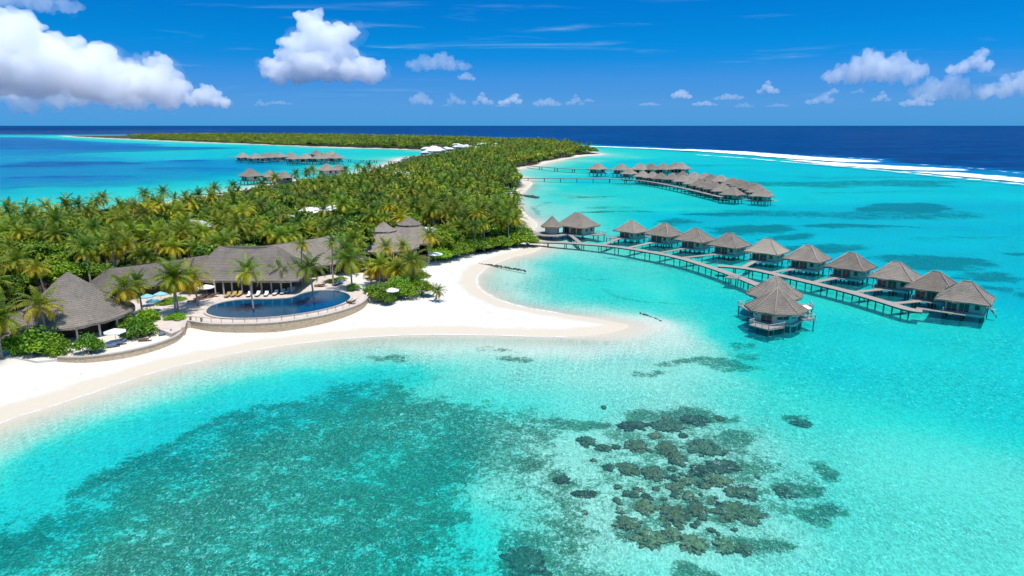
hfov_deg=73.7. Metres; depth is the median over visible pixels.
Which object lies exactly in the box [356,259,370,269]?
shrub
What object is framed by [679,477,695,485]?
coral head
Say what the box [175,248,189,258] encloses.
broadleaf tree
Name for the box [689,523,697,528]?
coral head
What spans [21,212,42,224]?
palm tree
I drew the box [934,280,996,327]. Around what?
overwater villa
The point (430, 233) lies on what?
palm tree
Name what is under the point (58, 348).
shrub
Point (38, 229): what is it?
palm tree
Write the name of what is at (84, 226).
palm tree
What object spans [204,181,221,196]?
palm tree
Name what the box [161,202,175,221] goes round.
palm tree
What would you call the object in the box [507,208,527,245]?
palm tree
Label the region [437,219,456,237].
palm tree
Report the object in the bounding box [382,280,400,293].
shrub
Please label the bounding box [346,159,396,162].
boardwalk
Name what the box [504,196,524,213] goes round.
palm tree
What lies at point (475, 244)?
shrub
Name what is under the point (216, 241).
palm tree
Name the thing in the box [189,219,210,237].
palm tree
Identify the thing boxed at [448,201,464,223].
palm tree
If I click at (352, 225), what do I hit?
broadleaf tree
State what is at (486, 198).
palm tree
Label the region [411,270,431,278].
shrub
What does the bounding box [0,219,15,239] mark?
palm tree
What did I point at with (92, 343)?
shrub
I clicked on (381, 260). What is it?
palm tree
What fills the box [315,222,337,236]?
palm tree
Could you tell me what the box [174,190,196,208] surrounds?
palm tree
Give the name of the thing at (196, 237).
broadleaf tree
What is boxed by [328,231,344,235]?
broadleaf tree
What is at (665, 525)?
coral head
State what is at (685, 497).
coral head
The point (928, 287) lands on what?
overwater villa
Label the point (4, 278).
palm tree
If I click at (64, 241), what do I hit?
broadleaf tree
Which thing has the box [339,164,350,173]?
palm tree
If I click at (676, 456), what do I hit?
coral head
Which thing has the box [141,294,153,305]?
parasol
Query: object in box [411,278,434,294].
shrub
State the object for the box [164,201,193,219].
palm tree
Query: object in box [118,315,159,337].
shrub
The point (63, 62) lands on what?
sky
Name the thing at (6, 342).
shrub
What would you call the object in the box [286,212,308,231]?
palm tree
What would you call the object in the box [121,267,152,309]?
palm tree
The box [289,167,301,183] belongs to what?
palm tree
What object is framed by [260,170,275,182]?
distant overwater villa
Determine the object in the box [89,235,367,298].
thatched hall
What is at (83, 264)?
broadleaf tree
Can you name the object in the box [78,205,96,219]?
palm tree
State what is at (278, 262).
palm tree
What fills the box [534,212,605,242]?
stilt reception
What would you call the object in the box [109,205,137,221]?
palm tree
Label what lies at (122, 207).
palm tree
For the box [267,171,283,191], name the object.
palm tree
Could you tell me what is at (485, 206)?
palm tree
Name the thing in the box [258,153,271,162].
distant overwater villa
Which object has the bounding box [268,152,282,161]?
distant overwater villa
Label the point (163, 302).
shrub
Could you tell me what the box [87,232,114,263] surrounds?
palm tree
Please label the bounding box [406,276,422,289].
shrub
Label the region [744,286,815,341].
round overwater villa
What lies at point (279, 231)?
palm tree
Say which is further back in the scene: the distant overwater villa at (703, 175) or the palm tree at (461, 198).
the distant overwater villa at (703, 175)
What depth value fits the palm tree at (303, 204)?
253.33 m
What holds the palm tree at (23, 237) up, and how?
on the ground
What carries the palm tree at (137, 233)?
on the ground
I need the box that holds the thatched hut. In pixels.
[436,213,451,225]
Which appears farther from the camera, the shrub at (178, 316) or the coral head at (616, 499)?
the shrub at (178, 316)
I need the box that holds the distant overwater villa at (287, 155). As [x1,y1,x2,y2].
[284,152,292,161]
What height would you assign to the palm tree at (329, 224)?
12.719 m
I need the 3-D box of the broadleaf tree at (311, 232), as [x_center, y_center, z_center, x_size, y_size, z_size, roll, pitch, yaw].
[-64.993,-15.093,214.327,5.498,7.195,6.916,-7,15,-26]
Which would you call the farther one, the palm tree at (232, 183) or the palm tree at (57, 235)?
the palm tree at (232, 183)
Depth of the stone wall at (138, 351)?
118.35 m
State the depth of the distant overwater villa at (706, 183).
409.08 m
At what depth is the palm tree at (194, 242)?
175.21 m
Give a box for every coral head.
[499,546,551,575]
[551,474,570,484]
[570,490,596,497]
[575,436,595,447]
[594,444,613,451]
[601,462,614,471]
[611,444,620,449]
[611,515,642,531]
[612,497,620,502]
[613,484,622,489]
[615,420,648,430]
[615,461,640,476]
[615,510,626,514]
[622,439,648,453]
[630,526,668,550]
[632,498,654,515]
[640,465,663,481]
[647,432,661,438]
[649,418,687,433]
[651,486,659,491]
[653,505,661,510]
[654,440,678,456]
[659,504,689,524]
[661,527,681,541]
[662,522,670,527]
[663,474,671,479]
[664,482,683,493]
[666,453,685,462]
[667,466,676,471]
[668,459,677,464]
[672,521,681,526]
[677,524,684,530]
[678,432,688,438]
[678,461,685,466]
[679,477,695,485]
[679,533,709,554]
[680,414,712,425]
[682,494,690,500]
[683,491,693,496]
[686,439,725,456]
[687,464,716,478]
[687,500,710,518]
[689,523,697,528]
[691,495,697,501]
[695,482,712,489]
[697,515,706,520]
[703,473,734,486]
[705,458,743,473]
[705,527,715,532]
[706,498,715,504]
[708,501,770,526]
[711,537,737,554]
[713,415,724,421]
[722,483,759,502]
[730,527,737,532]
[733,541,755,557]
[773,483,800,499]
[789,418,812,427]
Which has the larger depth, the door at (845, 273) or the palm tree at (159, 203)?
the palm tree at (159, 203)
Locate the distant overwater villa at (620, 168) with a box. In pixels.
[610,163,628,177]
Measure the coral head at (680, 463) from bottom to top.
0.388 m
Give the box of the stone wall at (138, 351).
[56,331,182,362]
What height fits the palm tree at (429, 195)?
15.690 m
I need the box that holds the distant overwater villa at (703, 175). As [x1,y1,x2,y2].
[697,173,707,178]
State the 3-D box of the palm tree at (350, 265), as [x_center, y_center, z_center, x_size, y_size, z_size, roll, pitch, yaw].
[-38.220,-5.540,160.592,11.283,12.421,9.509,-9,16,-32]
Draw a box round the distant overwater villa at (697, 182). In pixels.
[688,179,704,192]
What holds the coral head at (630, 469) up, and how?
on the ground
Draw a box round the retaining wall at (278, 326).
[181,296,368,335]
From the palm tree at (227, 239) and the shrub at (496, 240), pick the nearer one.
the palm tree at (227, 239)
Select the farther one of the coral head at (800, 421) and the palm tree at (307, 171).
the palm tree at (307, 171)
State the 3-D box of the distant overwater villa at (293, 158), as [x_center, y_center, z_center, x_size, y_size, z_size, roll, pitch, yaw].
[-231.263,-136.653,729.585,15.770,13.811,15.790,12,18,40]
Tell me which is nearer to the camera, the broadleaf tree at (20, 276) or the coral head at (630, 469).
the coral head at (630, 469)
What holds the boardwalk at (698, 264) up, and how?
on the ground
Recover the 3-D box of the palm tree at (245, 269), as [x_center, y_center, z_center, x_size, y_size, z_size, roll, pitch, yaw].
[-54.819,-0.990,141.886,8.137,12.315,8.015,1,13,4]
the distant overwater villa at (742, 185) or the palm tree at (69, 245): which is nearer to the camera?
the palm tree at (69, 245)
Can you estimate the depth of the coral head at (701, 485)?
80.56 m
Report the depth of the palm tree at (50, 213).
209.79 m
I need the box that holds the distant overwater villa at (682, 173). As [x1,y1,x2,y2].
[677,171,687,176]
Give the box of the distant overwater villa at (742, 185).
[736,181,750,192]
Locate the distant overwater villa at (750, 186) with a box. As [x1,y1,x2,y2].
[741,182,756,198]
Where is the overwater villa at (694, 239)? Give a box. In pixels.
[673,227,715,257]
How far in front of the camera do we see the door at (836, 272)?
179.12 m
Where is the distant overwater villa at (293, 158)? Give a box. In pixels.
[285,154,302,164]
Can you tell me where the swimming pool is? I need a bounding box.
[203,290,352,319]
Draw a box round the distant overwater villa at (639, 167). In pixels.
[631,163,646,172]
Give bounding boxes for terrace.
[2,323,169,362]
[129,273,366,336]
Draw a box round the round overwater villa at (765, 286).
[738,274,813,321]
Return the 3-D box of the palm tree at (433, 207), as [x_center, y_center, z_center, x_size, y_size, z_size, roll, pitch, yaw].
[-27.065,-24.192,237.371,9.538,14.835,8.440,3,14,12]
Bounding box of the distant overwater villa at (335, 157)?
[328,153,346,164]
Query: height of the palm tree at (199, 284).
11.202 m
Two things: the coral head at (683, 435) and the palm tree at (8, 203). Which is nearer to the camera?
the coral head at (683, 435)
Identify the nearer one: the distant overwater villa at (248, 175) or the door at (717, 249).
the door at (717, 249)
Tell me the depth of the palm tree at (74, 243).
171.77 m
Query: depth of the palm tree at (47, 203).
223.39 m
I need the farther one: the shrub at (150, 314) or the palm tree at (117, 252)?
the palm tree at (117, 252)
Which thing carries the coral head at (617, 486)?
on the ground
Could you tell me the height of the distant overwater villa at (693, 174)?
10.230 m
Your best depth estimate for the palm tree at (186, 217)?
200.00 m
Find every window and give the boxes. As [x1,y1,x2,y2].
[777,316,788,319]
[974,305,980,310]
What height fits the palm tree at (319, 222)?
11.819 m
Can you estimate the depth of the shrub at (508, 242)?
222.41 m
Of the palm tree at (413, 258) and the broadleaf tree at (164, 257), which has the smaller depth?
the palm tree at (413, 258)
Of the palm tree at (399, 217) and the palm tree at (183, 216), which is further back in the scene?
the palm tree at (399, 217)
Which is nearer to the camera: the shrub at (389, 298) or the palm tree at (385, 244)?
the shrub at (389, 298)
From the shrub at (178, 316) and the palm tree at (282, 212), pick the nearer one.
the shrub at (178, 316)
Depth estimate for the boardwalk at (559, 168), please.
629.73 m
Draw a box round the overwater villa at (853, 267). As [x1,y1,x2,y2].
[823,252,877,289]
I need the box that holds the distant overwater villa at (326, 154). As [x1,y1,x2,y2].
[320,152,330,163]
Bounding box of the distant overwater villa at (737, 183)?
[728,179,743,186]
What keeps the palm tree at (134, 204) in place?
on the ground
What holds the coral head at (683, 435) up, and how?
on the ground
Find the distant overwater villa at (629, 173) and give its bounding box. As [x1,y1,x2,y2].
[620,168,637,180]
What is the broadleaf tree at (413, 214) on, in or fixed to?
on the ground
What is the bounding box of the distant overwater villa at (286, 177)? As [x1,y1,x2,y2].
[274,171,293,183]
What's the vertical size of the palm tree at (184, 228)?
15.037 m
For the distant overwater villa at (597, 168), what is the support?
in the water
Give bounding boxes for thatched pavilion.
[355,221,419,258]
[394,217,438,253]
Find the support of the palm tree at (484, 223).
on the ground
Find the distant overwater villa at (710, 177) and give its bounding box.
[702,174,715,182]
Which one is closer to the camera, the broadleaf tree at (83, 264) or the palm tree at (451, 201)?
the broadleaf tree at (83, 264)
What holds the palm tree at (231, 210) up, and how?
on the ground
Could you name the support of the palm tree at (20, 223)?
on the ground
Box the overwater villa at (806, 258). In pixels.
[782,244,832,280]
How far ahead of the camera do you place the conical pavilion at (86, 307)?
127.86 m
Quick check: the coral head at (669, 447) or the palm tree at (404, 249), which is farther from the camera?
the palm tree at (404, 249)
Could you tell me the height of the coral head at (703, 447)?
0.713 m
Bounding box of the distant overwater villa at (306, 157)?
[299,153,312,163]
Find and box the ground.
[0,134,1023,575]
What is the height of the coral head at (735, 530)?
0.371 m
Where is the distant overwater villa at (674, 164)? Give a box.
[669,162,677,174]
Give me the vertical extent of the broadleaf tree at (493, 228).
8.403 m
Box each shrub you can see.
[0,335,24,355]
[7,324,73,354]
[39,335,71,356]
[69,331,106,352]
[115,313,134,326]
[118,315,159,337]
[132,307,160,321]
[154,299,173,304]
[162,312,187,320]
[163,296,186,301]
[325,278,337,282]
[331,276,347,280]
[346,282,360,289]
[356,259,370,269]
[362,284,372,292]
[365,281,393,299]
[379,292,396,302]
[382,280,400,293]
[388,274,410,287]
[393,283,420,297]
[405,262,426,269]
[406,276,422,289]
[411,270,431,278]
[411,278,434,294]
[423,244,441,252]
[429,246,452,258]
[441,244,461,255]
[450,242,474,254]
[454,235,473,244]
[463,239,483,249]
[470,230,489,239]
[474,236,494,249]
[488,236,503,248]
[495,229,520,237]
[496,235,512,246]
[509,228,529,245]
[519,224,535,235]
[521,231,539,244]
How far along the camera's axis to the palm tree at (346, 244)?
178.61 m
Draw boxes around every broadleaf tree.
[0,264,19,277]
[0,279,11,291]
[4,274,26,299]
[4,287,23,309]
[9,238,36,249]
[11,268,33,295]
[18,240,52,260]
[21,265,54,291]
[29,235,49,244]
[31,274,59,289]
[40,239,66,244]
[41,253,68,267]
[43,251,73,262]
[45,258,86,280]
[47,241,77,259]
[60,228,88,244]
[65,260,95,272]
[75,270,91,280]
[79,254,111,263]
[85,262,113,277]
[117,260,132,266]
[124,248,153,261]
[153,256,177,261]
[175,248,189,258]
[179,238,201,255]
[184,232,199,242]
[189,241,218,256]
[212,222,231,231]
[248,232,276,245]
[262,239,276,245]
[280,224,297,238]
[296,229,313,237]
[328,214,344,222]
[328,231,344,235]
[337,230,369,250]
[343,220,375,253]
[346,216,360,221]
[362,231,375,242]
[388,221,398,227]
[402,214,417,220]
[404,211,418,216]
[430,234,454,259]
[434,226,457,245]
[482,223,498,238]
[498,237,506,249]
[499,222,517,231]
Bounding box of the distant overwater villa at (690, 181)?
[682,177,698,191]
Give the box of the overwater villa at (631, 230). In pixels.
[613,220,650,245]
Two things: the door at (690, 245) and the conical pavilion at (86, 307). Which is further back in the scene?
the door at (690, 245)
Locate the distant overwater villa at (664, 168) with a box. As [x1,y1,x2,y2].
[657,163,674,175]
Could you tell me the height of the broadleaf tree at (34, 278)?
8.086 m
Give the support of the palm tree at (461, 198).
on the ground
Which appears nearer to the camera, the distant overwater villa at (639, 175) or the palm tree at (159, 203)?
the palm tree at (159, 203)
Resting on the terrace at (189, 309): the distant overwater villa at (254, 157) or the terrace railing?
the terrace railing
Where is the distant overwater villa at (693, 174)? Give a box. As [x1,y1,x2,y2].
[687,172,699,178]
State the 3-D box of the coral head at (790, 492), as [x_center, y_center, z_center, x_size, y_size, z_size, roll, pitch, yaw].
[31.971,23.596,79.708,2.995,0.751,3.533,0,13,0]
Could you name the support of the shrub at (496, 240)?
on the ground
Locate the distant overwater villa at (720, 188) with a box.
[711,183,729,199]
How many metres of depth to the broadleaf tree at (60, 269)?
154.73 m
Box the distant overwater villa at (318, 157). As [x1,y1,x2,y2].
[310,153,327,164]
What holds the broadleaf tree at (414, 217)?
on the ground
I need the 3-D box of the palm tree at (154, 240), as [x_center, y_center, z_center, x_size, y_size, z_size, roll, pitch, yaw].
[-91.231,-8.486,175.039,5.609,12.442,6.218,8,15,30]
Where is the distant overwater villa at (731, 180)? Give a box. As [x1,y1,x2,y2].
[721,177,736,186]
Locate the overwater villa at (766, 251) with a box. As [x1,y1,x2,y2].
[743,238,790,270]
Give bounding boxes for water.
[0,126,1023,575]
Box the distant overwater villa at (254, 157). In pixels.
[247,153,266,162]
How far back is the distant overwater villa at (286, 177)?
477.67 m
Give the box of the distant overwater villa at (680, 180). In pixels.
[672,175,689,188]
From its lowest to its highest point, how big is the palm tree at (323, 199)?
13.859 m
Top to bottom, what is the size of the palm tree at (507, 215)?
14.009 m
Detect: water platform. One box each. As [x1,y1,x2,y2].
[606,235,618,241]
[725,273,742,289]
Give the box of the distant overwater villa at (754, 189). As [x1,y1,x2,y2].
[745,184,773,200]
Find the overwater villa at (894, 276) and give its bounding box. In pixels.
[866,261,921,300]
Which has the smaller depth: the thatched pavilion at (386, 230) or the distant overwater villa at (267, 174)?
the thatched pavilion at (386, 230)
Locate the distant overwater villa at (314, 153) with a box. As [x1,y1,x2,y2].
[308,150,321,156]
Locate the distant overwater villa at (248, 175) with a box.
[237,168,263,184]
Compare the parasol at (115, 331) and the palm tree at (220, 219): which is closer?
the parasol at (115, 331)
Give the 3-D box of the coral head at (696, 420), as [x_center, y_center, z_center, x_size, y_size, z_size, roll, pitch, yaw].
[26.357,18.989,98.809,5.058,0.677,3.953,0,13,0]
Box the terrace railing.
[191,298,357,322]
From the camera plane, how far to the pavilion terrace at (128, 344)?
121.84 m
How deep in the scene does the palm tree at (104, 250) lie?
172.67 m
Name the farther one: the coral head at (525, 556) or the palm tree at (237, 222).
the palm tree at (237, 222)
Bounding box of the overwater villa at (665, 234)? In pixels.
[643,223,682,249]
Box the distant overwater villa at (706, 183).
[696,180,711,195]
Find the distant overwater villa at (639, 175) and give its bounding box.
[632,171,647,183]
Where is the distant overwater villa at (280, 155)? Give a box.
[275,152,285,161]
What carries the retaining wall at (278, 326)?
on the ground
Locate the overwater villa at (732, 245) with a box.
[706,232,751,263]
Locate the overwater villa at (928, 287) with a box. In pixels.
[903,270,956,311]
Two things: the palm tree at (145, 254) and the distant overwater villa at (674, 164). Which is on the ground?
the palm tree at (145, 254)
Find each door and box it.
[682,241,687,247]
[688,242,693,247]
[715,247,720,252]
[721,248,727,253]
[752,253,758,259]
[760,254,766,260]
[761,315,771,322]
[791,261,798,267]
[799,262,806,268]
[833,269,841,276]
[842,270,850,277]
[877,279,886,287]
[887,281,896,288]
[915,290,925,298]
[926,292,936,300]
[946,302,957,310]
[958,303,969,312]
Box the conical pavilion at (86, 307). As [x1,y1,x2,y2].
[9,272,134,338]
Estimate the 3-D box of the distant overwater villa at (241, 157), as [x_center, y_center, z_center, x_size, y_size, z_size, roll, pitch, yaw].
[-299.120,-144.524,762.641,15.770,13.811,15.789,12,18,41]
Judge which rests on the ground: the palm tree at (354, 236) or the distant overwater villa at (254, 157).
the palm tree at (354, 236)
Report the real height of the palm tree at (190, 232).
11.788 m
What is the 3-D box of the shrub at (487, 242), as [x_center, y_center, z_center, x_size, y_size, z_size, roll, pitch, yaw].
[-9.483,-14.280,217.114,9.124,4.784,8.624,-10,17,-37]
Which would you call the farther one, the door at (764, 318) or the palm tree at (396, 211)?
the palm tree at (396, 211)
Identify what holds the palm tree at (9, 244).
on the ground
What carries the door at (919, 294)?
in the overwater villa at (928, 287)
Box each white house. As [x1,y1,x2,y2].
[299,207,331,212]
[431,149,440,153]
[445,147,453,151]
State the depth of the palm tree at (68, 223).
202.13 m
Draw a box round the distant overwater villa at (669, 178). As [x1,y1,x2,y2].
[662,173,677,185]
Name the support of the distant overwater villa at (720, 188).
in the water
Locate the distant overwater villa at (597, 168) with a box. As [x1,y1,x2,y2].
[587,163,608,176]
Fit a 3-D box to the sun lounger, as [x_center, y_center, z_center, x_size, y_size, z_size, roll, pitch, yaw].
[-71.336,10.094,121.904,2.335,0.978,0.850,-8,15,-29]
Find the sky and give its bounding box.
[0,0,1023,125]
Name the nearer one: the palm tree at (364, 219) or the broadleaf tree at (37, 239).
the broadleaf tree at (37, 239)
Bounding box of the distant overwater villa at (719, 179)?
[711,175,727,183]
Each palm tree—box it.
[0,196,21,213]
[0,213,30,230]
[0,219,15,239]
[0,237,20,256]
[0,244,36,295]
[0,254,11,312]
[0,267,12,290]
[0,293,27,358]
[4,223,30,240]
[4,230,26,240]
[6,285,65,331]
[8,232,35,250]
[10,219,32,235]
[12,204,41,223]
[18,253,53,291]
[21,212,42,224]
[27,221,49,259]
[29,220,49,237]
[31,215,51,230]
[33,197,60,228]
[37,207,74,230]
[38,221,69,243]
[42,205,64,221]
[43,208,73,228]
[46,224,70,240]
[65,195,88,220]
[65,235,80,261]
[66,232,108,263]
[66,234,93,258]
[67,228,94,260]
[70,234,101,281]
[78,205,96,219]
[78,216,104,233]
[79,216,104,237]
[84,211,100,221]
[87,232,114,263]
[90,189,113,210]
[91,233,109,264]
[98,233,133,266]
[99,231,123,267]
[99,269,149,305]
[101,209,120,226]
[101,221,132,260]
[102,222,125,266]
[105,225,132,260]
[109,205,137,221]
[109,206,137,228]
[112,202,132,215]
[114,230,140,263]
[116,217,144,238]
[121,220,159,249]
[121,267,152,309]
[125,199,142,222]
[125,242,152,263]
[126,244,162,264]
[128,202,158,223]
[135,185,152,202]
[136,222,158,241]
[139,197,159,219]
[140,215,161,226]
[140,220,168,251]
[141,231,169,256]
[144,234,170,256]
[148,253,200,312]
[149,195,168,218]
[152,183,172,205]
[153,259,196,312]
[155,231,186,258]
[159,221,176,240]
[159,229,172,252]
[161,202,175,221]
[162,229,186,257]
[163,219,191,258]
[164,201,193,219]
[169,219,197,256]
[171,211,197,228]
[172,213,196,227]
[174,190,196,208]
[174,221,200,257]
[177,258,214,305]
[183,236,204,256]
[187,185,207,202]
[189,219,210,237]
[190,221,216,242]
[200,232,218,244]
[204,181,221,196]
[206,209,233,231]
[207,227,241,246]
[207,235,227,248]
[208,199,233,217]
[218,204,236,219]
[222,213,252,245]
[224,208,241,221]
[224,227,240,244]
[225,252,267,310]
[226,179,241,190]
[231,199,254,217]
[233,222,256,243]
[234,204,250,243]
[236,196,259,217]
[240,217,263,241]
[249,211,266,223]
[249,214,266,229]
[252,199,266,214]
[254,177,269,190]
[254,207,271,220]
[255,219,283,243]
[265,207,287,225]
[265,223,292,243]
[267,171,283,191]
[268,258,295,276]
[275,224,303,241]
[276,205,289,219]
[277,203,294,220]
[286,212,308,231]
[287,251,328,303]
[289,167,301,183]
[291,234,312,286]
[295,198,310,211]
[296,223,310,238]
[300,215,314,239]
[301,166,313,176]
[305,164,316,177]
[307,226,329,238]
[310,199,332,216]
[310,216,331,234]
[315,195,329,210]
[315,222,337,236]
[319,217,340,233]
[322,233,342,283]
[325,239,371,283]
[329,234,362,273]
[330,214,349,232]
[331,193,355,214]
[338,224,369,269]
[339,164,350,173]
[351,162,361,174]
[354,192,371,215]
[356,201,371,213]
[358,205,376,222]
[358,257,384,283]
[361,207,381,223]
[364,257,388,280]
[365,160,373,170]
[365,250,392,284]
[368,210,389,225]
[372,194,386,212]
[373,199,387,215]
[374,236,397,276]
[378,254,408,278]
[379,210,393,222]
[380,196,396,221]
[381,200,397,221]
[385,256,408,277]
[388,203,403,220]
[389,207,407,221]
[393,235,412,265]
[393,243,431,280]
[394,201,406,214]
[395,193,407,203]
[403,195,422,209]
[404,200,419,213]
[406,262,425,279]
[408,194,425,209]
[413,224,442,262]
[415,211,430,226]
[420,190,438,217]
[421,197,444,225]
[421,200,446,226]
[425,193,443,224]
[429,282,447,298]
[432,193,448,223]
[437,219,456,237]
[438,201,451,217]
[438,204,455,222]
[443,195,464,211]
[444,208,460,220]
[446,218,460,227]
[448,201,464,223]
[450,216,469,234]
[451,192,471,205]
[453,219,467,236]
[454,205,466,223]
[458,210,474,227]
[464,198,474,205]
[464,222,480,249]
[465,217,482,252]
[467,202,489,220]
[469,199,494,227]
[477,196,490,211]
[477,216,492,251]
[482,202,499,236]
[487,195,505,212]
[488,209,504,237]
[493,204,507,213]
[497,207,514,247]
[498,219,513,233]
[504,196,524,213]
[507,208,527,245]
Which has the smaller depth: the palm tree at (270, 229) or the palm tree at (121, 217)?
the palm tree at (270, 229)
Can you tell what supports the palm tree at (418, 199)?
on the ground
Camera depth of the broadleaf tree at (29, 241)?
183.17 m
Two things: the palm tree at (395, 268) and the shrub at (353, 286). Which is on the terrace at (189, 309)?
the shrub at (353, 286)
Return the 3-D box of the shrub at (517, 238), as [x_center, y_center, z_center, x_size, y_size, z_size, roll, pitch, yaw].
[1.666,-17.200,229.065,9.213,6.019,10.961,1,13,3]
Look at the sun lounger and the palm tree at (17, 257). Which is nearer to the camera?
the sun lounger
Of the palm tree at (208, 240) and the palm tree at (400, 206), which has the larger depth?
the palm tree at (400, 206)
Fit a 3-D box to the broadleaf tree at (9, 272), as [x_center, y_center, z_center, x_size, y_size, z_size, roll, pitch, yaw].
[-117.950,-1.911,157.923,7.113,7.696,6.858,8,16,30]
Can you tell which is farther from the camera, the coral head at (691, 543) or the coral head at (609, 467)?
the coral head at (609, 467)
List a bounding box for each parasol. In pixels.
[103,328,125,337]
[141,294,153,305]
[145,298,160,305]
[154,291,167,295]
[197,285,214,292]
[385,288,398,292]
[429,252,442,261]
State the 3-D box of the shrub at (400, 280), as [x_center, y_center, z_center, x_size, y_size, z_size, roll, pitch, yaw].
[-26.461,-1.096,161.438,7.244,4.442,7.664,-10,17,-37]
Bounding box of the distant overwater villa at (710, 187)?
[702,182,719,198]
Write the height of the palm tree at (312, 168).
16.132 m
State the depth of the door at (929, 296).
154.36 m
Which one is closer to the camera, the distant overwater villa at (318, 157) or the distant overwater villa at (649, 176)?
the distant overwater villa at (649, 176)
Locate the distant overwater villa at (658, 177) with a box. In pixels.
[651,172,666,185]
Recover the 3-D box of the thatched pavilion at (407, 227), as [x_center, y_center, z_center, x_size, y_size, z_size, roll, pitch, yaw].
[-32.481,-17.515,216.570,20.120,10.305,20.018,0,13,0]
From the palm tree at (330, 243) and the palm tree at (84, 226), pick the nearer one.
the palm tree at (330, 243)
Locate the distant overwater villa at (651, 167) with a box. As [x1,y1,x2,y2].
[646,163,658,173]
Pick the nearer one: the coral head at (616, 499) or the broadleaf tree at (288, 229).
the coral head at (616, 499)
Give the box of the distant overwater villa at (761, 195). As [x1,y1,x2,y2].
[748,188,777,206]
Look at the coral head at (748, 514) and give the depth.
74.89 m
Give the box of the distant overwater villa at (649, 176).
[642,172,659,184]
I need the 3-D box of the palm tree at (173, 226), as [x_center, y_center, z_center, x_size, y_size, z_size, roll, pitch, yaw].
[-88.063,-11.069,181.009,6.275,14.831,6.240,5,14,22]
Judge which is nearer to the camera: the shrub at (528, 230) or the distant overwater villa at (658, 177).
the shrub at (528, 230)
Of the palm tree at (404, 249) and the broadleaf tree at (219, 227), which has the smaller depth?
the palm tree at (404, 249)
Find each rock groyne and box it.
[479,263,525,271]
[508,193,539,198]
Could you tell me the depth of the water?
354.96 m
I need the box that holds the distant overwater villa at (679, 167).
[672,162,691,174]
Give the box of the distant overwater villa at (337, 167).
[331,164,347,175]
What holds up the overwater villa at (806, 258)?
in the water
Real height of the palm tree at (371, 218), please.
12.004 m
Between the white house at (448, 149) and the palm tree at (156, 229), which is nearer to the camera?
the palm tree at (156, 229)
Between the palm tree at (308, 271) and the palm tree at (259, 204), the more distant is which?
the palm tree at (259, 204)
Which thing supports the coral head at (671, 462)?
on the ground
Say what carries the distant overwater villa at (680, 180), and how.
in the water
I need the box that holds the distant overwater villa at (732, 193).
[718,187,747,203]
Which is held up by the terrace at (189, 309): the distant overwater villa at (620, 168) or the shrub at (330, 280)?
the shrub at (330, 280)
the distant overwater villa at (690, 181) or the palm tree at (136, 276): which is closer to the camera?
the palm tree at (136, 276)
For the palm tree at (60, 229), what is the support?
on the ground
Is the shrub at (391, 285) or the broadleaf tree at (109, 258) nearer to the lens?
the shrub at (391, 285)
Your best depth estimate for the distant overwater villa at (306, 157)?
735.39 m
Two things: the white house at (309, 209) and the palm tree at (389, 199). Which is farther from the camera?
the white house at (309, 209)
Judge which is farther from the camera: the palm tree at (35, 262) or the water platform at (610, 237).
the water platform at (610, 237)
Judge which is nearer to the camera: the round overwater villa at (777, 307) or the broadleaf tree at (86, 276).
the round overwater villa at (777, 307)
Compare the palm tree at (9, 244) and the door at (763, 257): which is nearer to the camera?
the palm tree at (9, 244)
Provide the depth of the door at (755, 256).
201.15 m
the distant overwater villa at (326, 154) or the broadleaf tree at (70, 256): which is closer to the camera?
the broadleaf tree at (70, 256)
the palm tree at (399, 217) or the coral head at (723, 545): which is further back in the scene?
the palm tree at (399, 217)
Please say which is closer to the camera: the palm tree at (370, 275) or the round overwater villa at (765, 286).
the round overwater villa at (765, 286)
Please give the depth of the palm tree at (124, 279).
134.47 m
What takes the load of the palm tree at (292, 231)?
on the ground
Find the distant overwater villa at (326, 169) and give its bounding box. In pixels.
[317,163,339,176]
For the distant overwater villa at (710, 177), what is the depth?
463.04 m
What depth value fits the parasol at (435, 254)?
195.21 m
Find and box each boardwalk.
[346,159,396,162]
[522,178,738,204]
[527,165,587,172]
[530,233,759,289]
[718,261,953,323]
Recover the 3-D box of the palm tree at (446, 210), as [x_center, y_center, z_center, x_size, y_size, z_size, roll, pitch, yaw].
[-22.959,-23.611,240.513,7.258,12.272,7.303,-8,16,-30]
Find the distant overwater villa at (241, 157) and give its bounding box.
[234,152,248,161]
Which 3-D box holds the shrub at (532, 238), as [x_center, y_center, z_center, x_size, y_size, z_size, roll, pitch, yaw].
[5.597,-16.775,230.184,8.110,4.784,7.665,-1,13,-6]
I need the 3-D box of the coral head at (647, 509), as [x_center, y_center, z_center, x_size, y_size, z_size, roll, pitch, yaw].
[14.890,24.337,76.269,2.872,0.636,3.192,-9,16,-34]
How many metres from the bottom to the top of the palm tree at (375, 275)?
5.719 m
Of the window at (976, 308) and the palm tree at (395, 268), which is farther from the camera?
the palm tree at (395, 268)
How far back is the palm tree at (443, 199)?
257.93 m
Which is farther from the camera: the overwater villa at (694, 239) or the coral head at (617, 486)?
the overwater villa at (694, 239)

